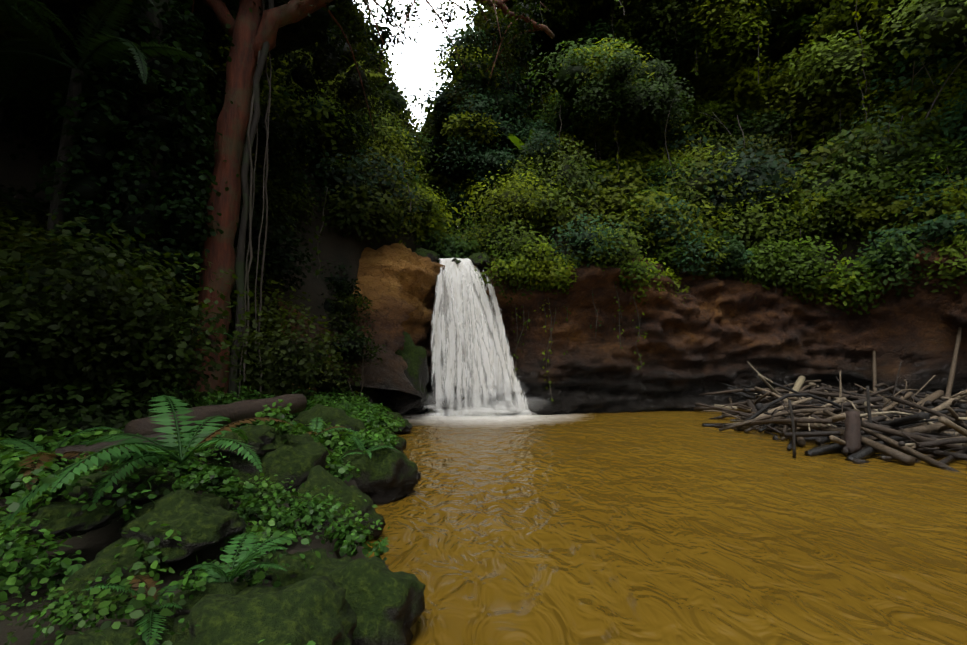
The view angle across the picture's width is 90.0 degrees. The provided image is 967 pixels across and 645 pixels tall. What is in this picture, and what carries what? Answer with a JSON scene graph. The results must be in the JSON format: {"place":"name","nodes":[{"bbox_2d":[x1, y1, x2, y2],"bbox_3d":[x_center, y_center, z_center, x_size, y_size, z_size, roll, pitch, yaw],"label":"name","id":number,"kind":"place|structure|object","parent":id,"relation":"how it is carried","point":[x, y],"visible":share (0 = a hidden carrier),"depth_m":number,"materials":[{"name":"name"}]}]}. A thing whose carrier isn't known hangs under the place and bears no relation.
{"place":"outdoors","nodes":[
{"label":"outdoors","id":0,"kind":"place"},
{"bbox_2d":[353,0,486,226],"label":"sky","id":1,"kind":"structure","parent":0,"point":[415,72],"materials":[{"name":"white"}]},
{"bbox_2d":[0,0,966,644],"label":"hillside terrain","id":2,"kind":"structure","parent":0,"point":[20,172],"depth_m":10.91,"materials":[{"name":"soil"}]},
{"bbox_2d":[0,68,83,267],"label":"tree fern trunks","id":3,"kind":"object","parent":2,"relation":"on","point":[75,86],"visible":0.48,"depth_m":8.33,"materials":[{"name":"brown wood"}]},
{"bbox_2d":[32,0,223,389],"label":"ivy tree","id":4,"kind":"object","parent":2,"relation":"on","point":[171,90],"depth_m":9.07,"materials":[{"name":"green plant"}]},
{"bbox_2d":[55,394,306,467],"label":"fallen logs","id":5,"kind":"object","parent":2,"relation":"on","point":[233,412],"visible":0.38,"depth_m":5.60,"materials":[{"name":"brown wood"}]},
{"bbox_2d":[144,0,237,58],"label":"canopy foliage","id":6,"kind":"object","parent":2,"relation":"on","point":[213,35],"visible":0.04,"depth_m":15.44,"materials":[{"name":"green plant"}]},
{"bbox_2d":[0,0,399,644],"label":"ferns","id":7,"kind":"object","parent":2,"relation":"on","point":[44,54],"visible":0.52,"depth_m":4.21,"materials":[{"name":"green plant"}]},
{"bbox_2d":[0,98,404,644],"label":"ground cover plants","id":8,"kind":"object","parent":2,"relation":"on","point":[374,418],"visible":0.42,"depth_m":3.46,"materials":[{"name":"green plant"}]},
{"bbox_2d":[0,0,448,447],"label":"forest foliage","id":9,"kind":"object","parent":2,"relation":"on","point":[88,324],"visible":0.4,"depth_m":6.81,"materials":[{"name":"green plant"}]},
{"bbox_2d":[238,0,271,396],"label":"hanging vines","id":10,"kind":"object","parent":2,"relation":"on","point":[251,201],"visible":0.67,"depth_m":10.20,"materials":[{"name":"plant"}]},
{"bbox_2d":[20,248,493,644],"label":"boulder","id":11,"kind":"object","parent":2,"relation":"on","point":[346,600],"visible":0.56,"depth_m":2.90,"materials":[{"name":"green stone"}]},
{"bbox_2d":[67,0,554,393],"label":"tree","id":12,"kind":"object","parent":2,"relation":"on","point":[332,58],"depth_m":10.63,"materials":[{"name":"brown wood"}]},
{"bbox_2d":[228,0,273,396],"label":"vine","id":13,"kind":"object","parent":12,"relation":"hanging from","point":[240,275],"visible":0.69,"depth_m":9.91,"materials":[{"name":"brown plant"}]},
{"bbox_2d":[276,104,406,396],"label":"shrubs","id":14,"kind":"object","parent":2,"relation":"on","point":[352,348],"depth_m":13.94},
{"bbox_2d":[341,303,364,399],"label":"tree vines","id":15,"kind":"object","parent":2,"relation":"on","point":[362,370],"visible":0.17,"depth_m":12.42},
{"bbox_2d":[359,243,418,326],"bbox_3d":[-3.891,-0.836,16.967,3.644,4.210,1.954,2,-5,-17],"label":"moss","id":16,"kind":"object","parent":2,"relation":"on","point":[408,254],"visible":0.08,"depth_m":16.99,"materials":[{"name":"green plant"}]},
{"bbox_2d":[274,49,546,150],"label":"hillside palm fronds","id":17,"kind":"object","parent":2,"relation":"on","point":[331,83],"visible":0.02,"depth_m":16.27,"materials":[{"name":"green plant"}]},
{"bbox_2d":[418,127,548,182],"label":"large plant leaves","id":18,"kind":"object","parent":2,"relation":"on","point":[514,139],"visible":0.02,"depth_m":20.84,"materials":[{"name":"green plant"}]},
{"bbox_2d":[183,0,966,401],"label":"hillside foliage","id":19,"kind":"object","parent":2,"relation":"on","point":[851,182],"visible":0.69,"depth_m":18.90,"materials":[{"name":"green plant"}]},
{"bbox_2d":[214,0,966,398],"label":"hillside vines","id":20,"kind":"object","parent":2,"relation":"on","point":[674,168],"visible":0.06,"depth_m":19.12,"materials":[{"name":"green plant"}]},
{"bbox_2d":[278,234,966,414],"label":"cliff rock","id":21,"kind":"object","parent":2,"relation":"on","point":[709,334],"visible":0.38,"depth_m":17.38,"materials":[{"name":"brown stone"}]},
{"bbox_2d":[436,32,966,225],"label":"hillside bare branches","id":22,"kind":"object","parent":2,"relation":"on","point":[732,75],"visible":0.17,"depth_m":19.76,"materials":[{"name":"brown plant"}]},
{"bbox_2d":[694,327,966,472],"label":"driftwood pile","id":23,"kind":"object","parent":2,"relation":"on","point":[861,424],"visible":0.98,"depth_m":11.09,"materials":[{"name":"brown wood"}]},
{"bbox_2d":[364,411,966,644],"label":"pool water","id":24,"kind":"structure","parent":0,"point":[658,528],"depth_m":4.78,"materials":[{"name":"brown liquid"}]},
{"bbox_2d":[424,258,536,416],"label":"waterfall water","id":25,"kind":"structure","parent":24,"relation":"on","point":[470,350],"depth_m":16.85,"materials":[{"name":"white liquid"}]},
{"bbox_2d":[420,382,551,416],"bbox_3d":[-0.045,2.601,16.436,4.942,1.317,2.212,0,-5,-2],"label":"waterfall spray","id":26,"kind":"object","parent":24,"relation":"on","point":[494,402],"visible":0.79,"depth_m":15.97,"materials":[{"name":"white liquid"}]}
]}

